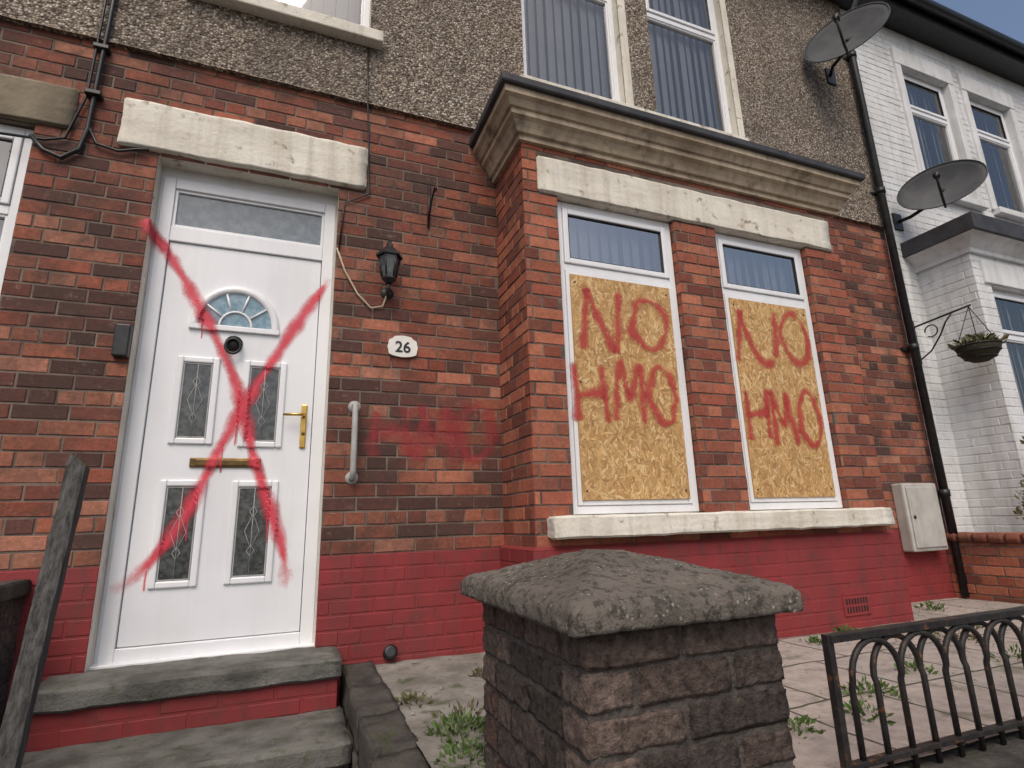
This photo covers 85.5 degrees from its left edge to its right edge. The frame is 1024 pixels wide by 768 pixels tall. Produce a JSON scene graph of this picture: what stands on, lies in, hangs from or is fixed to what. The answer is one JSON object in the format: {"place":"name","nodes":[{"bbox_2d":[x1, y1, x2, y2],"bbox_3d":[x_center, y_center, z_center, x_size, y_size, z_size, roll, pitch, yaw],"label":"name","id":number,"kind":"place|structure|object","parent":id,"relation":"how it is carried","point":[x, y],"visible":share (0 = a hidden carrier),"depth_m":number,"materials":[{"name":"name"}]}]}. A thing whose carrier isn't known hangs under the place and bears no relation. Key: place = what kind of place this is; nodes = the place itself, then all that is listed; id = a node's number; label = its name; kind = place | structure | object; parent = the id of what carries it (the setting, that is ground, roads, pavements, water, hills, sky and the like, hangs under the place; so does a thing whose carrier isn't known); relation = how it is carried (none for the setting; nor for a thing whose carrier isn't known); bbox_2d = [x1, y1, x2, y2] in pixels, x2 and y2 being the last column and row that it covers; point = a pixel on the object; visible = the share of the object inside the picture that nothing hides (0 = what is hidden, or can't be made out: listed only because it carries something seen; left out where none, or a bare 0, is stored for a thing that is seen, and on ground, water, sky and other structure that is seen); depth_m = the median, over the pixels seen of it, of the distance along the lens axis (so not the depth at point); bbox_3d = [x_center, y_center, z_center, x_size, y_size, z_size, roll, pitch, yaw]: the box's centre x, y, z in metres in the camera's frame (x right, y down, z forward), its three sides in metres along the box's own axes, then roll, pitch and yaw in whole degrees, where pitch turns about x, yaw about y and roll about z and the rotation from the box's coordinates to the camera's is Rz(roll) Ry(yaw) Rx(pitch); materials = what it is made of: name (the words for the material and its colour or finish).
{"place":"outdoors","nodes":[
{"label":"outdoors","id":0,"kind":"place"},
{"bbox_2d":[0,454,89,767],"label":"wooden post","id":1,"kind":"object","parent":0,"point":[19,710],"visible":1,"depth_m":1.63,"materials":[{"name":"grey wood"}]},
{"bbox_2d":[339,661,382,720],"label":"kerb block","id":2,"kind":"structure","parent":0,"point":[365,673],"depth_m":2.63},
{"bbox_2d":[348,682,399,754],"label":"kerb block","id":3,"kind":"structure","parent":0,"point":[372,699],"depth_m":2.24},
{"bbox_2d":[357,709,419,767],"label":"kerb block","id":4,"kind":"structure","parent":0,"point":[390,732],"depth_m":1.91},
{"bbox_2d":[371,747,429,767],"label":"kerb block","id":5,"kind":"structure","parent":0,"point":[410,758],"depth_m":1.73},
{"bbox_2d":[0,0,882,225],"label":"pebbledash wall","id":6,"kind":"structure","parent":0,"point":[448,60],"depth_m":3.97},
{"bbox_2d":[0,14,883,228],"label":"pebbledash lip","id":7,"kind":"object","parent":6,"relation":"attached to","point":[30,24],"visible":0.51,"depth_m":3.35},
{"bbox_2d":[370,0,737,134],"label":"pebbledash wall reveals","id":8,"kind":"object","parent":6,"relation":"attached to","point":[724,65],"visible":0.07,"depth_m":5.00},
{"bbox_2d":[0,0,148,159],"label":"service cables","id":9,"kind":"object","parent":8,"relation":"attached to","point":[103,49],"visible":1,"depth_m":2.99,"materials":[{"name":"black paint"}]},
{"bbox_2d":[200,0,383,49],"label":"sill","id":10,"kind":"structure","parent":8,"relation":"attached to","point":[296,16],"depth_m":3.54,"materials":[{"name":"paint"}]},
{"bbox_2d":[521,0,619,101],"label":"window frame","id":11,"kind":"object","parent":8,"relation":"attached to","point":[613,52],"depth_m":4.64,"materials":[{"name":"white plastic"}]},
{"bbox_2d":[602,7,610,98],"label":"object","id":12,"kind":"object","parent":8,"relation":"attached to","point":[606,51],"visible":0.03,"depth_m":4.83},
{"bbox_2d":[526,0,602,96],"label":"room back","id":13,"kind":"object","parent":12,"relation":"attached to","point":[563,40],"visible":0.11,"depth_m":4.82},
{"bbox_2d":[524,0,608,97],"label":"vertical blinds","id":14,"kind":"object","parent":12,"relation":"attached to","point":[568,48],"visible":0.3,"depth_m":4.65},
{"bbox_2d":[519,73,748,140],"bbox_3d":[1.048,-2.175,4.522,2.180,0.075,0.130,4,-15,-21],"label":"window sill","id":15,"kind":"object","parent":8,"relation":"attached to","point":[618,102],"visible":0.2,"depth_m":4.41,"materials":[{"name":"paint"}]},
{"bbox_2d":[616,0,744,136],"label":"jambs","id":16,"kind":"object","parent":8,"relation":"attached to","point":[628,87],"visible":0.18,"depth_m":4.75,"materials":[{"name":"paint"}]},
{"bbox_2d":[670,0,722,130],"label":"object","id":17,"kind":"object","parent":8,"relation":"attached to","point":[705,55],"depth_m":5.33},
{"bbox_2d":[650,0,709,126],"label":"room back","id":18,"kind":"object","parent":17,"relation":"attached to","point":[680,70],"visible":0.18,"depth_m":5.31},
{"bbox_2d":[648,0,721,130],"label":"vertical blinds","id":19,"kind":"object","parent":17,"relation":"attached to","point":[684,72],"visible":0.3,"depth_m":5.12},
{"bbox_2d":[710,0,731,133],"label":"window","id":20,"kind":"structure","parent":8,"relation":"attached to","point":[723,89],"depth_m":5.13,"materials":[{"name":"white plastic"}]},
{"bbox_2d":[647,17,726,131],"bbox_3d":[1.560,-2.733,4.962,0.770,1.070,0.030,4,-15,-21],"label":"bead","id":21,"kind":"object","parent":20,"relation":"attached to","point":[678,30],"visible":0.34,"depth_m":5.09,"materials":[{"name":"white plastic"}]},
{"bbox_2d":[804,2,890,85],"bbox_3d":[3.090,-3.306,5.291,0.569,0.613,0.729,1,-14,-11],"label":"satellite dish","id":22,"kind":"object","parent":8,"relation":"attached to","point":[838,37],"visible":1,"depth_m":5.30,"materials":[{"name":"black paint"}]},
{"bbox_2d":[828,0,1023,85],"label":"soffit fascia","id":23,"kind":"structure","parent":8,"relation":"attached to","point":[908,20],"depth_m":6.54,"materials":[{"name":"black paint"}]},
{"bbox_2d":[900,0,1023,56],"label":"gutter","id":24,"kind":"object","parent":23,"relation":"attached to","point":[957,19],"depth_m":6.42,"materials":[{"name":"black paint"}]},
{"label":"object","id":25,"kind":"object","parent":8,"relation":"attached to","visible":0},
{"bbox_2d":[276,0,359,23],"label":"vertical blinds","id":26,"kind":"object","parent":25,"relation":"attached to","point":[344,8],"depth_m":3.90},
{"bbox_2d":[842,0,969,596],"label":"drainpipe","id":27,"kind":"object","parent":6,"relation":"attached to","point":[943,492],"visible":0.86,"depth_m":5.05,"materials":[{"name":"black paint"}]},
{"bbox_2d":[0,20,945,568],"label":"wall bricks","id":28,"kind":"object","parent":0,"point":[340,500],"depth_m":3.20,"materials":[{"name":"brick"}]},
{"bbox_2d":[0,73,79,129],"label":"window lintel","id":29,"kind":"structure","parent":28,"relation":"attached to","point":[27,100],"depth_m":2.90,"materials":[{"name":"stone"}]},
{"bbox_2d":[111,323,132,357],"bbox_3d":[-1.963,-0.217,2.787,0.070,0.170,0.045,4,-15,-21],"label":"electric cable box","id":30,"kind":"object","parent":28,"relation":"attached to","point":[121,343],"visible":1,"depth_m":2.77,"materials":[{"name":"black paint"}]},
{"bbox_2d":[117,97,367,190],"bbox_3d":[-1.555,-1.393,3.332,1.322,0.309,0.158,4,-15,-21],"label":"door lintel","id":31,"kind":"structure","parent":28,"relation":"in","point":[164,129],"depth_m":3.24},
{"bbox_2d":[345,401,360,484],"bbox_3d":[-0.877,0.316,3.069,0.072,0.471,0.081,4,-15,-21],"label":"grab rail","id":32,"kind":"object","parent":28,"relation":"attached to","point":[351,476],"visible":1,"depth_m":3.04,"materials":[{"name":"grey plastic"}]},
{"bbox_2d":[336,48,402,308],"bbox_3d":[-0.865,-1.365,3.452,0.381,1.846,0.194,4,-15,-21],"label":"wall lantern","id":33,"kind":"object","parent":28,"relation":"attached to","point":[389,257],"depth_m":3.30,"materials":[{"name":"black paint"}]},
{"bbox_2d":[387,336,417,357],"bbox_3d":[-0.657,-0.225,3.330,0.181,0.134,0.018,4,-15,-21],"label":"house number sign","id":34,"kind":"object","parent":28,"relation":"attached to","point":[402,346],"visible":1,"depth_m":3.32,"materials":[{"name":"white ceramic"}]},
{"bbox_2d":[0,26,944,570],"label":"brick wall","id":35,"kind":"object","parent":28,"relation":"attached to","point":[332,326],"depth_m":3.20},
{"bbox_2d":[891,483,947,551],"bbox_3d":[3.369,1.095,4.566,0.420,0.540,0.117,4,-15,-21],"label":"electricity meter box","id":36,"kind":"object","parent":28,"relation":"attached to","point":[919,518],"visible":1,"depth_m":4.50,"materials":[{"name":"white plastic"}]},
{"bbox_2d":[905,487,947,547],"bbox_3d":[3.386,1.084,4.523,0.370,0.480,0.011,4,-15,-21],"label":"cabinet door","id":37,"kind":"structure","parent":36,"relation":"in","point":[928,527],"depth_m":4.51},
{"bbox_3d":[-2.904,0.611,2.216,1.170,0.100,0.120,4,-15,-21],"label":"left window sill","id":38,"kind":"object","parent":28,"relation":"attached to","visible":0},
{"bbox_2d":[0,124,33,292],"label":"window","id":39,"kind":"structure","parent":38,"relation":"on","point":[14,205],"depth_m":2.83,"materials":[{"name":"white plastic"}]},
{"bbox_2d":[0,131,24,205],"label":"top sash","id":40,"kind":"object","parent":39,"relation":"in","point":[11,175],"visible":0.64,"depth_m":2.85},
{"bbox_2d":[933,0,1023,42],"label":"sky","id":41,"kind":"structure","parent":0,"point":[1006,17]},
{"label":"pavement","id":42,"kind":"structure","parent":0,"visible":0},
{"bbox_2d":[0,597,23,727],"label":"garden wall","id":43,"kind":"structure","parent":42,"relation":"on","point":[10,618],"depth_m":2.32,"materials":[{"name":"brick"}]},
{"bbox_2d":[21,647,351,767],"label":"front steps","id":44,"kind":"structure","parent":42,"relation":"on","point":[277,709],"depth_m":2.29,"materials":[{"name":"concrete"}]},
{"bbox_2d":[88,642,313,669],"bbox_3d":[-1.484,1.340,2.713,0.976,0.035,0.080,4,-15,-21],"label":"threshold","id":45,"kind":"object","parent":44,"relation":"on","point":[157,660],"visible":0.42,"depth_m":2.67,"materials":[{"name":"white plastic"}]},
{"bbox_2d":[84,155,338,672],"bbox_3d":[-1.520,0.062,3.032,0.965,2.660,0.196,4,-15,-21],"label":"door reveal","id":46,"kind":"object","parent":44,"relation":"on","point":[205,168],"depth_m":2.96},
{"bbox_2d":[93,167,337,663],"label":"frame packers","id":47,"kind":"object","parent":46,"relation":"attached to","point":[233,183],"visible":0.64,"depth_m":3.20,"materials":[{"name":"white plastic"}]},
{"bbox_2d":[96,176,335,663],"bbox_3d":[-1.532,0.092,3.066,0.945,2.574,0.072,4,-15,-21],"label":"front door","id":48,"kind":"structure","parent":46,"relation":"attached to","point":[249,553],"depth_m":2.94,"materials":[{"name":"white plastic"}]},
{"bbox_2d":[116,242,320,647],"bbox_3d":[-1.529,0.252,3.030,0.809,2.110,0.044,4,-15,-21],"label":"door leaf","id":49,"kind":"object","parent":48,"relation":"attached to","point":[209,605],"visible":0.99,"depth_m":2.97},
{"bbox_2d":[198,294,270,329],"bbox_3d":[-1.569,-0.424,3.160,0.390,0.211,0.001,4,-15,-21],"label":"half moon glass","id":50,"kind":"object","parent":49,"relation":"in","point":[220,304],"visible":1,"depth_m":3.16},
{"bbox_2d":[125,218,324,584],"bbox_3d":[-1.530,0.094,2.973,1.062,2.022,0.128,4,-15,-21],"label":"spray cross","id":51,"kind":"object","parent":48,"relation":"attached to","point":[245,401],"visible":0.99,"depth_m":3.04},
{"bbox_2d":[189,286,279,330],"bbox_3d":[-1.568,-0.444,3.161,0.462,0.250,0.019,4,-15,-21],"label":"half moon moulding","id":52,"kind":"object","parent":48,"relation":"attached to","point":[264,302],"visible":1,"depth_m":3.18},
{"bbox_2d":[169,226,322,263],"bbox_3d":[-1.557,-0.821,3.289,0.815,0.092,0.058,4,-15,-21],"label":"door transom","id":53,"kind":"object","parent":48,"relation":"attached to","point":[198,237],"depth_m":3.25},
{"bbox_2d":[172,190,324,246],"bbox_3d":[-1.561,-0.980,3.327,0.815,0.236,0.030,4,-15,-21],"label":"fanlight bead","id":54,"kind":"object","parent":48,"relation":"attached to","point":[178,192],"visible":0.79,"depth_m":3.31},
{"bbox_2d":[176,194,321,244],"bbox_3d":[-1.560,-0.985,3.327,0.822,0.245,0.001,4,-15,-21],"label":"fanlight glass","id":55,"kind":"object","parent":48,"relation":"in","point":[215,214],"visible":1,"depth_m":3.32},
{"bbox_2d":[482,602,795,767],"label":"pillar bricks","id":56,"kind":"object","parent":42,"relation":"on","point":[603,693],"visible":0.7,"depth_m":1.17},
{"bbox_2d":[461,549,803,637],"bbox_3d":[0.247,0.513,1.482,0.585,0.136,0.745,4,-15,-21],"label":"cap stone","id":57,"kind":"object","parent":56,"relation":"on","point":[583,593],"visible":1,"depth_m":1.21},
{"bbox_2d":[485,612,793,767],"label":"mortar joints","id":58,"kind":"object","parent":42,"relation":"on","point":[629,712],"depth_m":1.17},
{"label":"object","id":59,"kind":"object","parent":42,"relation":"on","visible":0},
{"bbox_2d":[0,579,31,602],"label":"coping","id":60,"kind":"object","parent":59,"relation":"on","point":[12,589],"visible":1,"depth_m":2.30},
{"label":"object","id":61,"kind":"object","parent":42,"relation":"on","visible":0},
{"bbox_2d":[375,652,485,767],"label":"garden concrete","id":62,"kind":"object","parent":61,"relation":"on","point":[453,680],"visible":0.44,"depth_m":2.37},
{"bbox_2d":[521,142,913,638],"bbox_3d":[1.302,0.285,3.635,2.736,3.512,0.335,4,-15,-21],"label":"bay window","id":63,"kind":"structure","parent":61,"relation":"on","point":[592,251],"depth_m":3.56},
{"bbox_2d":[496,150,535,535],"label":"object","id":64,"kind":"object","parent":63,"relation":"attached to","point":[527,464],"visible":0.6,"depth_m":3.31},
{"bbox_2d":[496,143,536,546],"bbox_3d":[0.004,-0.284,3.371,0.008,2.461,0.480,4,-15,-21],"label":"bay","id":65,"kind":"object","parent":63,"relation":"attached to","point":[525,513],"visible":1,"depth_m":3.32,"materials":[{"name":"red brick"}]},
{"bbox_2d":[557,201,698,514],"bbox_3d":[0.655,-0.165,3.525,0.970,2.029,0.270,4,-15,-21],"label":"bay window frame","id":66,"kind":"structure","parent":63,"relation":"in","point":[591,252],"depth_m":3.54,"materials":[{"name":"white plastic"}]},
{"bbox_2d":[569,274,690,499],"bbox_3d":[0.710,0.008,3.353,0.730,1.355,0.021,4,-15,-21],"label":"osb board","id":67,"kind":"object","parent":63,"relation":"attached to","point":[629,454],"visible":1,"depth_m":3.32,"materials":[{"name":"brown wood"}]},
{"bbox_2d":[580,288,667,352],"bbox_3d":[0.701,-0.375,3.439,0.725,0.462,0.004,4,-15,-21],"label":"graffiti","id":68,"kind":"object","parent":67,"relation":"attached to","point":[634,334],"visible":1,"depth_m":3.40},
{"bbox_2d":[571,360,677,426],"bbox_3d":[0.694,0.048,3.326,0.784,0.444,0.017,3,-15,-20],"label":"graffiti","id":69,"kind":"object","parent":67,"relation":"attached to","point":[630,393],"visible":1,"depth_m":3.34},
{"bbox_2d":[473,83,860,216],"bbox_3d":[1.244,-1.506,4.095,3.000,0.250,0.630,4,-15,-21],"label":"cornice moulding","id":70,"kind":"object","parent":63,"relation":"on","point":[517,116],"visible":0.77,"depth_m":3.73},
{"bbox_2d":[469,71,865,181],"bbox_3d":[1.244,-1.711,4.131,3.060,0.164,0.660,4,-15,-21],"label":"cornice lead edge","id":71,"kind":"object","parent":70,"relation":"on","point":[554,91],"visible":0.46,"depth_m":3.67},
{"bbox_2d":[536,156,831,251],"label":"bay lintel","id":72,"kind":"structure","parent":63,"relation":"attached to","point":[582,185],"depth_m":3.77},
{"bbox_2d":[669,222,705,510],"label":"reveal bricks","id":73,"kind":"object","parent":63,"relation":"on","point":[687,379],"visible":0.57,"depth_m":3.54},
{"bbox_2d":[500,530,894,550],"bbox_3d":[1.291,0.985,3.542,2.736,0.022,0.498,4,-15,-21],"label":"base ledge","id":74,"kind":"object","parent":63,"relation":"attached to","point":[665,542],"visible":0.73,"depth_m":3.19,"materials":[{"name":"red paint"}]},
{"bbox_2d":[521,147,884,545],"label":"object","id":75,"kind":"object","parent":63,"relation":"attached to","point":[592,165],"visible":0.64,"depth_m":3.57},
{"bbox_2d":[547,507,894,539],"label":"bay sill","id":76,"kind":"structure","parent":63,"relation":"attached to","point":[603,526],"depth_m":3.17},
{"bbox_2d":[533,532,912,635],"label":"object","id":77,"kind":"object","parent":63,"relation":"attached to","point":[811,587],"visible":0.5,"depth_m":3.46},
{"bbox_2d":[715,233,842,510],"bbox_3d":[1.790,-0.089,3.965,0.950,2.029,0.270,4,-15,-21],"label":"bay window frame","id":78,"kind":"structure","parent":63,"relation":"in","point":[782,282],"depth_m":4.00,"materials":[{"name":"white plastic"}]},
{"bbox_2d":[728,298,835,497],"bbox_3d":[1.845,0.085,3.793,0.710,1.355,0.021,4,-15,-21],"label":"osb board","id":79,"kind":"object","parent":63,"relation":"attached to","point":[788,466],"visible":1,"depth_m":3.77,"materials":[{"name":"brown wood"}]},
{"bbox_2d":[737,310,810,367],"bbox_3d":[1.820,-0.324,3.884,0.766,0.506,0.017,4,-15,-21],"label":"graffiti","id":80,"kind":"object","parent":79,"relation":"attached to","point":[807,356],"visible":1,"depth_m":3.88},
{"bbox_2d":[744,389,822,448],"bbox_3d":[1.843,0.225,3.746,0.743,0.456,0.011,4,-15,-20],"label":"graffiti","id":81,"kind":"object","parent":79,"relation":"attached to","point":[765,411],"visible":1,"depth_m":3.74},
{"bbox_2d":[800,249,846,507],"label":"reveal bricks","id":82,"kind":"object","parent":63,"relation":"on","point":[843,493],"visible":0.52,"depth_m":3.98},
{"bbox_2d":[777,598,1023,767],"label":"garden paving","id":83,"kind":"structure","parent":61,"relation":"on","point":[805,695],"depth_m":2.27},
{"bbox_2d":[393,600,1020,767],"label":"weeds","id":84,"kind":"object","parent":83,"relation":"on","point":[446,721],"visible":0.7,"depth_m":2.00,"materials":[{"name":"green plant"}]},
{"bbox_2d":[947,542,1023,603],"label":"garden wall","id":85,"kind":"structure","parent":61,"relation":"on","point":[998,571],"depth_m":4.36,"materials":[{"name":"red brick"}]},
{"bbox_2d":[947,541,1023,600],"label":"wall face mortar","id":86,"kind":"object","parent":85,"relation":"attached to","point":[980,575],"depth_m":4.35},
{"label":"ground","id":87,"kind":"structure","parent":0,"visible":0},
{"bbox_2d":[840,9,1023,532],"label":"white wall","id":88,"kind":"structure","parent":87,"relation":"on","point":[941,427],"depth_m":5.83,"materials":[{"name":"brick"}]},
{"bbox_2d":[0,527,955,709],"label":"painted base","id":89,"kind":"object","parent":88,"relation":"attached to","point":[73,628],"visible":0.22,"depth_m":2.97,"materials":[{"name":"red paint"}]},
{"bbox_2d":[0,529,954,720],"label":"painted base mortar","id":90,"kind":"object","parent":89,"relation":"attached to","point":[84,600],"visible":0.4,"depth_m":2.98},
{"bbox_2d":[840,8,1023,530],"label":"white wall mortar","id":91,"kind":"object","parent":88,"relation":"attached to","point":[962,508],"depth_m":5.79,"materials":[{"name":"paint"}]},
{"bbox_2d":[891,159,987,230],"bbox_3d":[3.912,-1.855,5.212,0.529,0.518,0.745,4,-15,-21],"label":"satellite dish","id":92,"kind":"object","parent":88,"relation":"attached to","point":[944,184],"visible":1,"depth_m":5.24,"materials":[{"name":"black paint"}]},
{"bbox_2d":[913,304,1009,363],"bbox_3d":[3.963,-0.411,4.858,0.376,0.530,0.638,-1,-14,-1],"label":"hanging basket","id":93,"kind":"object","parent":88,"relation":"attached to","point":[979,348],"visible":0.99,"depth_m":4.65,"materials":[{"name":"metal"}]},
{"bbox_2d":[917,253,1023,531],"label":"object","id":94,"kind":"object","parent":88,"relation":"attached to","point":[1004,442],"visible":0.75,"depth_m":4.90,"materials":[{"name":"brick"}]},
{"bbox_2d":[952,196,988,211],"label":"sill","id":95,"kind":"structure","parent":88,"relation":"attached to","point":[974,204],"depth_m":6.02,"materials":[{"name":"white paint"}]},
{"bbox_2d":[889,46,1023,209],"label":"surround","id":96,"kind":"object","parent":95,"relation":"on","point":[901,59],"visible":0.63,"depth_m":6.42,"materials":[{"name":"white paint"}]},
{"bbox_2d":[902,68,974,198],"bbox_3d":[4.741,-2.765,6.242,0.820,1.600,0.100,4,-15,-21],"label":"reveal","id":97,"kind":"object","parent":96,"relation":"attached to","point":[948,110],"visible":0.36,"depth_m":6.43,"materials":[{"name":"white paint"}]},
{"bbox_2d":[905,83,950,165],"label":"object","id":98,"kind":"object","parent":97,"relation":"attached to","point":[917,92],"visible":0.12,"depth_m":6.62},
{"bbox_2d":[918,254,1023,531],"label":"bay","id":99,"kind":"object","parent":88,"relation":"attached to","point":[978,415],"visible":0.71,"depth_m":4.91,"materials":[{"name":"brick"}]},
{"bbox_2d":[968,94,1023,186],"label":"reveal","id":100,"kind":"object","parent":88,"relation":"attached to","point":[1010,133],"visible":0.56,"depth_m":6.87,"materials":[{"name":"white paint"}]},
{"bbox_2d":[972,109,1021,211],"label":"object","id":101,"kind":"object","parent":100,"relation":"attached to","point":[981,122],"visible":0.19,"depth_m":7.00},
{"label":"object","id":102,"kind":"object","parent":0,"visible":0},
{"bbox_2d":[880,730,1023,767],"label":"coping","id":103,"kind":"object","parent":102,"relation":"on","point":[998,754],"visible":0.52,"depth_m":1.70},
{"bbox_2d":[821,606,1023,767],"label":"iron railing","id":104,"kind":"object","parent":103,"relation":"on","point":[879,636],"visible":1,"depth_m":1.71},
{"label":"neighbouring paving","id":105,"kind":"object","parent":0,"visible":0},
{"bbox_2d":[968,253,1023,472],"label":"bay front","id":106,"kind":"object","parent":105,"relation":"on","point":[1006,385],"visible":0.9,"depth_m":4.85,"materials":[{"name":"brick"}]},
{"bbox_2d":[900,211,1023,257],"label":"cornice dark fascia","id":107,"kind":"structure","parent":106,"relation":"attached to","point":[963,223],"depth_m":5.05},
{"bbox_2d":[905,229,1023,272],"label":"cornice moulding","id":108,"kind":"object","parent":106,"relation":"attached to","point":[986,244],"visible":1,"depth_m":5.13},
{"bbox_2d":[979,259,1023,290],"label":"bay lintel","id":109,"kind":"structure","parent":106,"relation":"attached to","point":[1001,275],"depth_m":5.11,"materials":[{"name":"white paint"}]},
{"bbox_3d":[5.430,1.091,4.934,2.400,0.110,0.140,4,-15,-21],"label":"bay sill","id":110,"kind":"object","parent":106,"relation":"attached to","visible":0},
{"bbox_2d":[991,286,1023,413],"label":"reveal","id":111,"kind":"object","parent":110,"relation":"on","point":[1009,291],"visible":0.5,"depth_m":5.14,"materials":[{"name":"white paint"}]},
{"bbox_2d":[996,300,1023,357],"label":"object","id":112,"kind":"object","parent":111,"relation":"attached to","point":[1013,308],"visible":0.03,"depth_m":5.54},
{"bbox_2d":[998,306,1023,406],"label":"room back","id":113,"kind":"object","parent":112,"relation":"attached to","point":[1014,351],"depth_m":5.46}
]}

